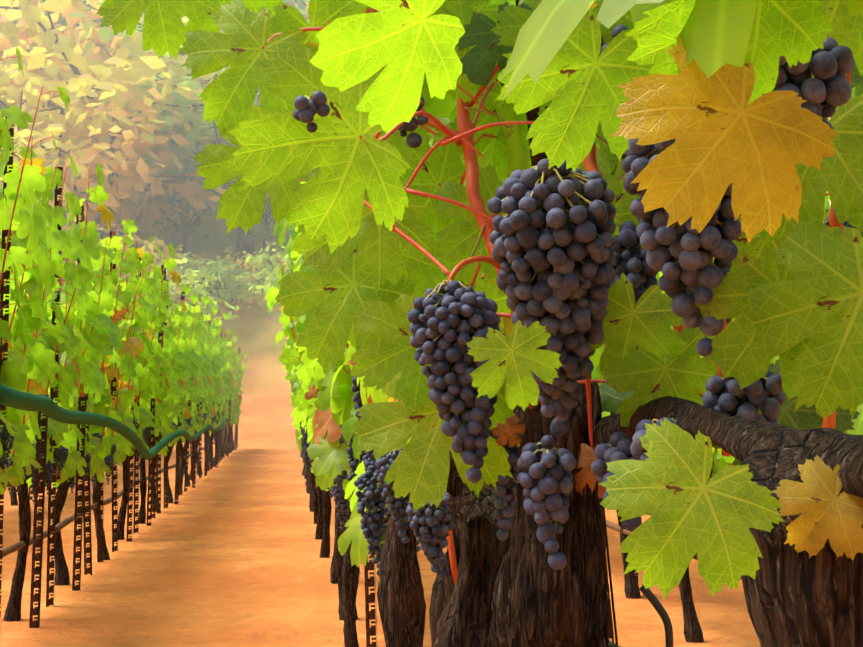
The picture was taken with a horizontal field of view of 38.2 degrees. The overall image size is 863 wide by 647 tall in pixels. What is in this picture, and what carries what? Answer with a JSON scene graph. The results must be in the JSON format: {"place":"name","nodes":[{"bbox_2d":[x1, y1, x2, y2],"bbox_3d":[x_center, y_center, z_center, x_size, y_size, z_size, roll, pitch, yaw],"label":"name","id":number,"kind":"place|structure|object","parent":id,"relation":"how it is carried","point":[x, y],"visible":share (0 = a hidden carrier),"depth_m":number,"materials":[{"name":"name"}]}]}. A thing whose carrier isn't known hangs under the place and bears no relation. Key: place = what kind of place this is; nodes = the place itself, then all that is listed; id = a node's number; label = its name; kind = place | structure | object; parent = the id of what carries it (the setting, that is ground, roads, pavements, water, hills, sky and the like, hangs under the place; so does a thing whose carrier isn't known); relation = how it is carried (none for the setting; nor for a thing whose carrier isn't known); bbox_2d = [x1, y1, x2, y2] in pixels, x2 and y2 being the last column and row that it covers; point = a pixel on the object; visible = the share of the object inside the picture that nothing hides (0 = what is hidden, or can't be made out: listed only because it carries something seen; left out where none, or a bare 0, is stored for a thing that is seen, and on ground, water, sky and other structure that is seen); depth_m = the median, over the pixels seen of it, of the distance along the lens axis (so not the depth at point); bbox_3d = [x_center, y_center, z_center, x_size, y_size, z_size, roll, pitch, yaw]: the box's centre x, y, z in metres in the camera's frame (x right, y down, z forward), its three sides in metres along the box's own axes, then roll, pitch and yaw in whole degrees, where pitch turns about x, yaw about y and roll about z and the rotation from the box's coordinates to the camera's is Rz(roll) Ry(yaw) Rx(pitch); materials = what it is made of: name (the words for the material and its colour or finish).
{"place":"outdoors","nodes":[
{"label":"outdoors","id":0,"kind":"place"},
{"bbox_2d":[0,0,830,523],"label":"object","id":1,"kind":"structure","parent":0,"point":[216,193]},
{"bbox_2d":[0,96,854,646],"bbox_3d":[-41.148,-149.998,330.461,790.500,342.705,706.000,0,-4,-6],"label":"ground","id":2,"kind":"structure","parent":0,"point":[188,570],"depth_m":6.43,"materials":[{"name":"orange soil"}]},
{"bbox_2d":[0,117,14,618],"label":"stake","id":3,"kind":"object","parent":2,"relation":"on","point":[5,289],"visible":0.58,"depth_m":4.45,"materials":[{"name":"metal"}]},
{"bbox_2d":[0,47,69,494],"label":"vine","id":4,"kind":"object","parent":2,"relation":"on","point":[13,374],"visible":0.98,"depth_m":4.31,"materials":[{"name":"green plant"}]},
{"bbox_2d":[29,394,48,627],"bbox_3d":[-1.540,1.373,4.811,0.034,2.198,0.021,1,-3,3],"label":"trellis post","id":5,"kind":"object","parent":2,"relation":"on","point":[38,543],"visible":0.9,"depth_m":4.83,"materials":[{"name":"metal"}]},
{"bbox_2d":[0,384,225,459],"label":"irrigation hose","id":6,"kind":"object","parent":5,"relation":"attached to","point":[47,406],"visible":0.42,"depth_m":4.57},
{"bbox_2d":[46,167,62,606],"bbox_3d":[-1.631,0.411,5.385,0.035,2.198,0.019,2,-4,-20],"label":"stake","id":7,"kind":"object","parent":2,"relation":"on","point":[52,503],"visible":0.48,"depth_m":5.35,"materials":[{"name":"metal"}]},
{"bbox_2d":[0,132,114,621],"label":"vine","id":8,"kind":"object","parent":2,"relation":"on","point":[35,352],"visible":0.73,"depth_m":4.96,"materials":[{"name":"green plant"}]},
{"bbox_2d":[0,96,121,262],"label":"tree","id":9,"kind":"object","parent":2,"relation":"on","point":[38,145],"depth_m":32.70,"materials":[{"name":"beige plant"}]},
{"bbox_2d":[72,397,86,590],"bbox_3d":[-1.651,1.439,5.780,0.039,2.196,0.116,2,-4,-35],"label":"trellis post","id":10,"kind":"object","parent":2,"relation":"on","point":[78,532],"visible":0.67,"depth_m":5.79,"materials":[{"name":"metal"}]},
{"bbox_2d":[27,219,136,585],"bbox_3d":[-1.763,0.391,6.068,0.599,1.842,1.248,0,-4,-6],"label":"vine","id":11,"kind":"object","parent":2,"relation":"on","point":[89,304],"visible":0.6,"depth_m":5.95,"materials":[{"name":"green plant"}]},
{"bbox_2d":[76,202,91,574],"bbox_3d":[-1.761,0.475,6.343,0.029,2.197,0.133,-3,-5,43],"label":"stake","id":12,"kind":"object","parent":2,"relation":"on","point":[88,539],"visible":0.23,"depth_m":6.32,"materials":[{"name":"metal"}]},
{"bbox_2d":[61,238,159,559],"bbox_3d":[-1.857,0.459,7.013,0.638,1.825,1.137,0,-4,-6],"label":"vine","id":13,"kind":"object","parent":2,"relation":"on","point":[117,449],"visible":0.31,"depth_m":6.95,"materials":[{"name":"green plant"}]},
{"bbox_2d":[0,0,223,181],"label":"tree","id":14,"kind":"object","parent":2,"relation":"on","point":[68,31],"depth_m":42.03,"materials":[{"name":"beige plant"}]},
{"bbox_2d":[0,44,227,258],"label":"tree","id":15,"kind":"object","parent":2,"relation":"on","point":[62,120],"depth_m":35.65,"materials":[{"name":"beige plant"}]},
{"bbox_2d":[110,231,117,551],"bbox_3d":[-1.874,0.543,7.377,0.037,2.197,0.103,5,-6,-54],"label":"stake","id":16,"kind":"object","parent":2,"relation":"on","point":[114,477],"visible":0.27,"depth_m":7.33,"materials":[{"name":"metal"}]},
{"bbox_2d":[0,0,259,243],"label":"tree","id":17,"kind":"object","parent":2,"relation":"on","point":[106,47],"depth_m":39.05,"materials":[{"name":"beige plant"}]},
{"bbox_2d":[62,224,203,287],"bbox_3d":[-8.368,-0.925,33.340,3.218,3.449,5.093,-2,-4,24],"label":"tree","id":18,"kind":"object","parent":2,"relation":"on","point":[166,256],"depth_m":33.48,"materials":[{"name":"beige plant"}]},
{"bbox_2d":[0,74,267,237],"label":"tree","id":19,"kind":"object","parent":2,"relation":"on","point":[138,164],"depth_m":36.49,"materials":[{"name":"beige plant"}]},
{"bbox_2d":[93,232,181,539],"bbox_3d":[-1.964,0.431,8.000,0.644,2.013,1.137,0,-4,-6],"label":"vine","id":20,"kind":"object","parent":2,"relation":"on","point":[156,287],"visible":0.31,"depth_m":7.97,"materials":[{"name":"green plant"}]},
{"bbox_2d":[74,175,206,247],"bbox_3d":[-9.661,-3.679,40.712,4.144,3.478,3.955,-1,-4,14],"label":"tree","id":21,"kind":"object","parent":2,"relation":"on","point":[140,218],"depth_m":39.86,"materials":[{"name":"grey plant"}]},
{"bbox_2d":[114,284,190,523],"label":"vine","id":22,"kind":"object","parent":2,"relation":"on","point":[161,409],"visible":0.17,"depth_m":8.99,"materials":[{"name":"green plant"}]},
{"bbox_2d":[68,2,259,269],"bbox_3d":[-6.325,-5.451,40.171,8.110,8.846,10.782,-1,-4,12],"label":"tree","id":23,"kind":"object","parent":2,"relation":"on","point":[195,122],"depth_m":38.52,"materials":[{"name":"grey plant"}]},
{"bbox_2d":[150,293,198,511],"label":"vine","id":24,"kind":"object","parent":2,"relation":"on","point":[174,346],"depth_m":9.92,"materials":[{"name":"green plant"}]},
{"bbox_2d":[122,258,239,323],"bbox_3d":[-6.774,0.077,30.337,3.886,3.172,2.924,0,-4,6],"label":"tree","id":25,"kind":"object","parent":2,"relation":"on","point":[192,274],"depth_m":30.40,"materials":[{"name":"green plant"}]},
{"bbox_2d":[141,171,225,253],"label":"tree","id":26,"kind":"object","parent":2,"relation":"on","point":[197,219],"depth_m":40.72,"materials":[{"name":"grey plant"}]},
{"bbox_2d":[163,296,208,502],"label":"vine","id":27,"kind":"object","parent":2,"relation":"on","point":[190,344],"depth_m":10.91,"materials":[{"name":"green plant"}]},
{"bbox_2d":[168,295,213,494],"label":"vine","id":28,"kind":"object","parent":2,"relation":"on","point":[187,413],"depth_m":11.88,"materials":[{"name":"green plant"}]},
{"bbox_2d":[184,306,217,486],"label":"vine","id":29,"kind":"object","parent":2,"relation":"on","point":[199,386],"depth_m":12.89,"materials":[{"name":"green plant"}]},
{"bbox_2d":[196,313,228,474],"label":"vine","id":30,"kind":"object","parent":2,"relation":"on","point":[216,367],"depth_m":14.81,"materials":[{"name":"green plant"}]},
{"bbox_2d":[168,253,263,318],"bbox_3d":[-5.853,-0.549,33.203,2.838,2.656,3.356,1,-4,-18],"label":"tree","id":31,"kind":"object","parent":2,"relation":"on","point":[224,276],"depth_m":33.02,"materials":[{"name":"green plant"}]},
{"bbox_2d":[207,327,232,470],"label":"vine","id":32,"kind":"object","parent":2,"relation":"on","point":[217,393],"depth_m":15.67,"materials":[{"name":"green plant"}]},
{"bbox_2d":[210,336,236,466],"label":"vine","id":33,"kind":"object","parent":2,"relation":"on","point":[227,381],"depth_m":16.80,"materials":[{"name":"green plant"}]},
{"bbox_2d":[200,247,267,313],"bbox_3d":[-5.751,-1.049,35.495,2.418,2.220,2.468,-1,-4,15],"label":"tree","id":34,"kind":"object","parent":2,"relation":"on","point":[243,274],"depth_m":35.37,"materials":[{"name":"beige plant"}]},
{"bbox_2d":[241,242,294,314],"bbox_3d":[-3.179,-0.477,32.561,3.429,3.509,2.824,1,-4,-16],"label":"tree","id":35,"kind":"object","parent":2,"relation":"on","point":[271,277],"depth_m":32.05,"materials":[{"name":"green plant"}]},
{"bbox_2d":[268,263,323,539],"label":"vine","id":36,"kind":"object","parent":2,"relation":"on","point":[320,524],"visible":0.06,"depth_m":7.95,"materials":[{"name":"green plant"}]},
{"bbox_2d":[276,264,318,523],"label":"vine","id":37,"kind":"object","parent":2,"relation":"on","point":[297,382],"visible":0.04,"depth_m":8.95,"materials":[{"name":"green plant"}]},
{"bbox_2d":[265,254,331,557],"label":"vine","id":38,"kind":"object","parent":2,"relation":"on","point":[289,359],"visible":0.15,"depth_m":6.81,"materials":[{"name":"green plant"}]},
{"bbox_2d":[284,231,357,619],"bbox_3d":[-0.331,0.261,5.130,0.629,1.997,1.248,0,-4,-6],"label":"vine","id":39,"kind":"object","parent":2,"relation":"on","point":[321,387],"visible":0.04,"depth_m":5.05,"materials":[{"name":"green plant"}]},
{"bbox_2d":[297,256,345,583],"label":"vine","id":40,"kind":"object","parent":2,"relation":"on","point":[311,394],"depth_m":6.04,"materials":[{"name":"green plant"}]},
{"bbox_2d":[364,544,376,646],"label":"stake","id":41,"kind":"object","parent":2,"relation":"on","point":[370,598],"visible":0.21,"depth_m":4.01,"materials":[{"name":"metal"}]},
{"bbox_2d":[1,278,741,579],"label":"trellis wires","id":42,"kind":"object","parent":2,"relation":"on","point":[12,548],"depth_m":5.76,"materials":[{"name":"brown"}]},
{"bbox_2d":[377,504,425,646],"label":"vine trunk","id":43,"kind":"object","parent":2,"relation":"on","point":[401,601],"visible":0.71,"depth_m":2.08,"materials":[{"name":"brown plant"}]},
{"bbox_2d":[429,450,462,646],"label":"vine trunk","id":44,"kind":"object","parent":2,"relation":"on","point":[442,590],"visible":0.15,"depth_m":1.67,"materials":[{"name":"brown plant"}]},
{"bbox_2d":[433,482,511,646],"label":"vine trunk","id":45,"kind":"object","parent":2,"relation":"on","point":[465,619],"visible":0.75,"depth_m":1.33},
{"bbox_2d":[490,391,607,646],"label":"vine trunk","id":46,"kind":"object","parent":2,"relation":"on","point":[565,606],"visible":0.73,"depth_m":0.95,"materials":[{"name":"wood"}]},
{"bbox_2d":[515,0,617,646],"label":"notched vineyard stake","id":47,"kind":"object","parent":2,"relation":"on","point":[532,115],"visible":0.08,"depth_m":1.07,"materials":[{"name":"wood"}]},
{"bbox_2d":[273,0,862,646],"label":"vine row","id":48,"kind":"object","parent":2,"relation":"on","point":[713,34],"visible":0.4,"depth_m":1.67,"materials":[{"name":"plant"}]},
{"bbox_2d":[96,0,219,60],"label":"leaf","id":49,"kind":"object","parent":48,"relation":"attached to","point":[164,29],"visible":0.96,"depth_m":1.20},
{"bbox_2d":[175,0,282,33],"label":"leaf","id":50,"kind":"object","parent":48,"relation":"attached to","point":[255,5],"visible":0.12,"depth_m":1.29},
{"bbox_2d":[177,0,324,132],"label":"leaf","id":51,"kind":"object","parent":48,"relation":"attached to","point":[244,46],"visible":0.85,"depth_m":1.13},
{"bbox_2d":[193,119,311,234],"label":"leaf","id":52,"kind":"object","parent":48,"relation":"attached to","point":[244,209],"visible":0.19,"depth_m":1.14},
{"bbox_2d":[268,0,367,43],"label":"leaf","id":53,"kind":"object","parent":48,"relation":"attached to","point":[287,17],"visible":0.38,"depth_m":1.29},
{"bbox_2d":[221,41,460,253],"bbox_3d":[-0.035,-0.121,0.943,0.067,0.155,0.277,-3,-5,37],"label":"leaf","id":54,"kind":"object","parent":48,"relation":"attached to","point":[281,146],"visible":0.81,"depth_m":0.87,"materials":[{"name":"plant"}]},
{"bbox_2d":[293,91,329,132],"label":"grape cluster","id":55,"kind":"object","parent":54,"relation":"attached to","point":[307,109],"visible":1,"depth_m":0.85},
{"bbox_2d":[274,245,415,367],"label":"leaf","id":56,"kind":"object","parent":48,"relation":"attached to","point":[337,296],"visible":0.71,"depth_m":1.20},
{"bbox_2d":[310,0,464,132],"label":"leaf","id":57,"kind":"object","parent":48,"relation":"attached to","point":[407,43],"visible":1,"depth_m":0.62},
{"bbox_2d":[375,449,409,543],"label":"grape cluster","id":58,"kind":"object","parent":48,"relation":"attached to","point":[400,516],"visible":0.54,"depth_m":1.87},
{"bbox_2d":[356,237,455,318],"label":"leaf","id":59,"kind":"object","parent":48,"relation":"attached to","point":[420,269],"visible":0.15,"depth_m":1.24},
{"bbox_2d":[387,126,465,242],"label":"leaf","id":60,"kind":"object","parent":48,"relation":"attached to","point":[443,164],"visible":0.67,"depth_m":1.12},
{"bbox_2d":[406,493,452,579],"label":"grape cluster","id":61,"kind":"object","parent":48,"relation":"attached to","point":[432,526],"visible":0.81,"depth_m":1.57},
{"bbox_2d":[364,200,500,281],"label":"cluster peduncles","id":62,"kind":"object","parent":48,"relation":"attached to","point":[458,267],"visible":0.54,"depth_m":1.00,"materials":[{"name":"red plant"}]},
{"bbox_2d":[349,365,519,510],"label":"leaf","id":63,"kind":"object","parent":48,"relation":"attached to","point":[418,469],"visible":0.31,"depth_m":1.04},
{"bbox_2d":[408,280,500,482],"bbox_3d":[0.018,0.045,0.982,0.075,0.160,0.067,0,-4,-6],"label":"grape cluster","id":64,"kind":"object","parent":48,"relation":"attached to","point":[450,322],"visible":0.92,"depth_m":0.96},
{"bbox_2d":[425,239,510,325],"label":"leaf","id":65,"kind":"object","parent":48,"relation":"attached to","point":[465,275],"visible":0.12,"depth_m":1.29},
{"bbox_2d":[446,74,551,180],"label":"leaf","id":66,"kind":"object","parent":48,"relation":"attached to","point":[500,153],"visible":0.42,"depth_m":1.15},
{"bbox_2d":[457,98,542,405],"bbox_3d":[0.056,-0.107,1.049,0.038,0.406,0.147,3,-5,-41],"label":"cane","id":67,"kind":"object","parent":48,"relation":"attached to","point":[475,200],"visible":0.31,"depth_m":1.06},
{"bbox_2d":[291,130,458,292],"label":"leaf","id":68,"kind":"object","parent":67,"relation":"attached to","point":[379,260],"visible":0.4,"depth_m":1.04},
{"bbox_2d":[469,0,599,107],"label":"leaf","id":69,"kind":"object","parent":67,"relation":"attached to","point":[512,19],"visible":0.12,"depth_m":0.99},
{"bbox_2d":[483,430,520,540],"bbox_3d":[0.072,0.144,1.232,0.062,0.142,0.056,0,-4,-6],"label":"grape cluster","id":70,"kind":"object","parent":48,"relation":"attached to","point":[502,500],"visible":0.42,"depth_m":1.23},
{"bbox_2d":[491,415,525,446],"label":"dry leaf","id":71,"kind":"object","parent":48,"relation":"on","point":[510,430],"visible":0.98,"depth_m":0.99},
{"bbox_2d":[466,320,561,410],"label":"leaf","id":72,"kind":"object","parent":48,"relation":"attached to","point":[518,360],"visible":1,"depth_m":0.78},
{"bbox_2d":[517,435,576,569],"bbox_3d":[0.086,0.132,0.922,0.043,0.100,0.041,0,-4,-6],"label":"grape cluster","id":73,"kind":"object","parent":48,"relation":"attached to","point":[545,480],"visible":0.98,"depth_m":0.92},
{"bbox_2d":[487,159,615,436],"bbox_3d":[0.082,-0.014,0.878,0.093,0.191,0.138,0,-4,-6],"label":"grape cluster","id":74,"kind":"object","parent":48,"relation":"attached to","point":[552,240],"visible":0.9,"depth_m":0.84,"materials":[{"name":"food"}]},
{"bbox_2d":[503,381,621,646],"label":"bark strips","id":75,"kind":"object","parent":48,"relation":"attached to","point":[599,531],"visible":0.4,"depth_m":0.97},
{"bbox_2d":[495,6,655,171],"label":"leaf","id":76,"kind":"object","parent":48,"relation":"attached to","point":[578,80],"visible":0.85,"depth_m":0.79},
{"bbox_2d":[575,375,605,498],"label":"dry leaf","id":77,"kind":"object","parent":48,"relation":"on","point":[585,475],"visible":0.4,"depth_m":0.95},
{"bbox_2d":[373,84,828,408],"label":"petioles","id":78,"kind":"object","parent":48,"relation":"attached to","point":[443,143],"visible":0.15,"depth_m":1.03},
{"bbox_2d":[398,96,427,147],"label":"grape cluster","id":79,"kind":"object","parent":78,"relation":"attached to","point":[413,140],"visible":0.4,"depth_m":1.04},
{"bbox_2d":[350,293,510,411],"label":"leaf","id":80,"kind":"object","parent":78,"relation":"attached to","point":[380,364],"visible":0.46,"depth_m":1.04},
{"bbox_2d":[423,0,498,102],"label":"leaf","id":81,"kind":"object","parent":78,"relation":"on","point":[461,10],"visible":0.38,"depth_m":1.06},
{"bbox_2d":[432,164,505,279],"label":"leaf","id":82,"kind":"object","parent":78,"relation":"on","point":[457,241],"visible":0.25,"depth_m":1.08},
{"bbox_2d":[456,1,532,103],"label":"leaf","id":83,"kind":"object","parent":78,"relation":"attached to","point":[480,58],"visible":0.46,"depth_m":1.04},
{"bbox_2d":[489,328,531,424],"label":"leaf","id":84,"kind":"object","parent":78,"relation":"attached to","point":[502,411],"visible":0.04,"depth_m":1.03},
{"bbox_2d":[578,147,640,236],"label":"leaf","id":85,"kind":"object","parent":78,"relation":"attached to","point":[622,201],"visible":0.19,"depth_m":0.98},
{"bbox_2d":[591,432,641,531],"bbox_3d":[0.129,0.107,0.843,0.042,0.067,0.040,0,-4,-6],"label":"grape cluster","id":86,"kind":"object","parent":48,"relation":"attached to","point":[616,447],"visible":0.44,"depth_m":0.84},
{"bbox_2d":[583,273,687,375],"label":"leaf","id":87,"kind":"object","parent":48,"relation":"attached to","point":[646,319],"visible":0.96,"depth_m":0.88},
{"bbox_2d":[598,377,702,412],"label":"leaf","id":88,"kind":"object","parent":48,"relation":"attached to","point":[612,400],"visible":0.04,"depth_m":0.97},
{"bbox_2d":[630,417,676,460],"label":"grape cluster","id":89,"kind":"object","parent":48,"relation":"attached to","point":[637,450],"visible":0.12,"depth_m":0.78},
{"bbox_2d":[603,326,717,426],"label":"leaf","id":90,"kind":"object","parent":48,"relation":"attached to","point":[650,376],"visible":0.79,"depth_m":0.88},
{"bbox_2d":[673,323,682,331],"bbox_3d":[0.184,-0.079,0.940,0.063,0.347,0.020,3,-5,-38],"label":"cane","id":91,"kind":"object","parent":48,"relation":"attached to","point":[679,329],"visible":0.04,"depth_m":0.94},
{"bbox_2d":[592,0,633,46],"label":"leaf","id":92,"kind":"object","parent":91,"relation":"attached to","point":[625,19],"visible":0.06,"depth_m":0.93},
{"bbox_2d":[612,221,658,304],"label":"grape cluster","id":93,"kind":"object","parent":91,"relation":"attached to","point":[638,271],"visible":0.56,"depth_m":0.97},
{"bbox_2d":[622,139,741,356],"bbox_3d":[0.152,-0.053,0.742,0.076,0.144,0.070,0,-4,-6],"label":"grape cluster","id":94,"kind":"object","parent":48,"relation":"attached to","point":[679,257],"visible":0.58,"depth_m":0.74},
{"bbox_2d":[599,417,784,599],"bbox_3d":[0.088,0.063,0.425,0.063,0.062,0.013,0,-4,0],"label":"leaf","id":95,"kind":"object","parent":48,"relation":"attached to","point":[715,518],"visible":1,"depth_m":0.42,"materials":[{"name":"plant"}]},
{"bbox_2d":[608,35,839,243],"bbox_3d":[0.114,-0.074,0.485,0.091,0.086,0.015,0,-4,-1],"label":"leaf","id":96,"kind":"object","parent":48,"relation":"attached to","point":[755,151],"visible":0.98,"depth_m":0.48,"materials":[{"name":"plant"}]},
{"bbox_2d":[625,0,833,106],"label":"leaf","id":97,"kind":"object","parent":48,"relation":"attached to","point":[792,32],"visible":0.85,"depth_m":0.49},
{"bbox_2d":[702,370,785,423],"bbox_3d":[0.196,0.060,0.782,0.051,0.069,0.048,0,-4,-6],"label":"grape cluster","id":98,"kind":"object","parent":48,"relation":"attached to","point":[731,397],"visible":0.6,"depth_m":0.77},
{"bbox_2d":[695,226,842,398],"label":"leaf","id":99,"kind":"object","parent":48,"relation":"attached to","point":[740,355],"visible":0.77,"depth_m":0.74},
{"bbox_2d":[712,216,829,322],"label":"leaf","id":100,"kind":"object","parent":48,"relation":"attached to","point":[758,250],"visible":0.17,"depth_m":0.84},
{"bbox_2d":[712,360,859,465],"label":"leaf","id":101,"kind":"object","parent":48,"relation":"attached to","point":[803,417],"visible":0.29,"depth_m":0.83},
{"bbox_2d":[738,220,862,418],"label":"leaf","id":102,"kind":"object","parent":48,"relation":"attached to","point":[819,300],"visible":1,"depth_m":0.71,"materials":[{"name":"plant"}]},
{"bbox_2d":[763,37,854,128],"bbox_3d":[0.197,-0.123,0.683,0.064,0.071,0.062,0,-4,-6],"label":"grape cluster","id":103,"kind":"object","parent":48,"relation":"attached to","point":[825,91],"visible":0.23,"depth_m":0.66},
{"bbox_2d":[760,94,862,247],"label":"leaf","id":104,"kind":"object","parent":48,"relation":"attached to","point":[838,177],"visible":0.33,"depth_m":0.76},
{"bbox_2d":[772,455,862,559],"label":"leaf","id":105,"kind":"object","parent":48,"relation":"attached to","point":[813,498],"visible":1,"depth_m":0.48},
{"bbox_2d":[812,0,862,77],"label":"leaf","id":106,"kind":"object","parent":48,"relation":"attached to","point":[847,31],"visible":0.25,"depth_m":0.78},
{"bbox_2d":[591,273,659,598],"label":"vine","id":107,"kind":"object","parent":2,"relation":"on","point":[631,589],"depth_m":5.57,"materials":[{"name":"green plant"}]},
{"bbox_2d":[604,585,673,646],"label":"drip irrigation hose","id":108,"kind":"object","parent":2,"relation":"on","point":[651,597],"visible":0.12,"depth_m":0.98,"materials":[{"name":"black"}]},
{"bbox_2d":[658,271,737,642],"bbox_3d":[0.966,0.302,4.670,0.545,1.851,1.248,0,-4,-6],"label":"vine","id":109,"kind":"object","parent":2,"relation":"on","point":[693,633],"depth_m":4.56,"materials":[{"name":"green plant"}]},
{"bbox_2d":[739,427,862,646],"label":"vine trunk","id":110,"kind":"object","parent":2,"relation":"on","point":[793,598],"visible":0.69,"depth_m":0.50,"materials":[{"name":"wood"}]},
{"bbox_2d":[513,396,862,497],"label":"vine branch","id":111,"kind":"object","parent":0,"point":[741,439],"visible":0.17,"depth_m":0.65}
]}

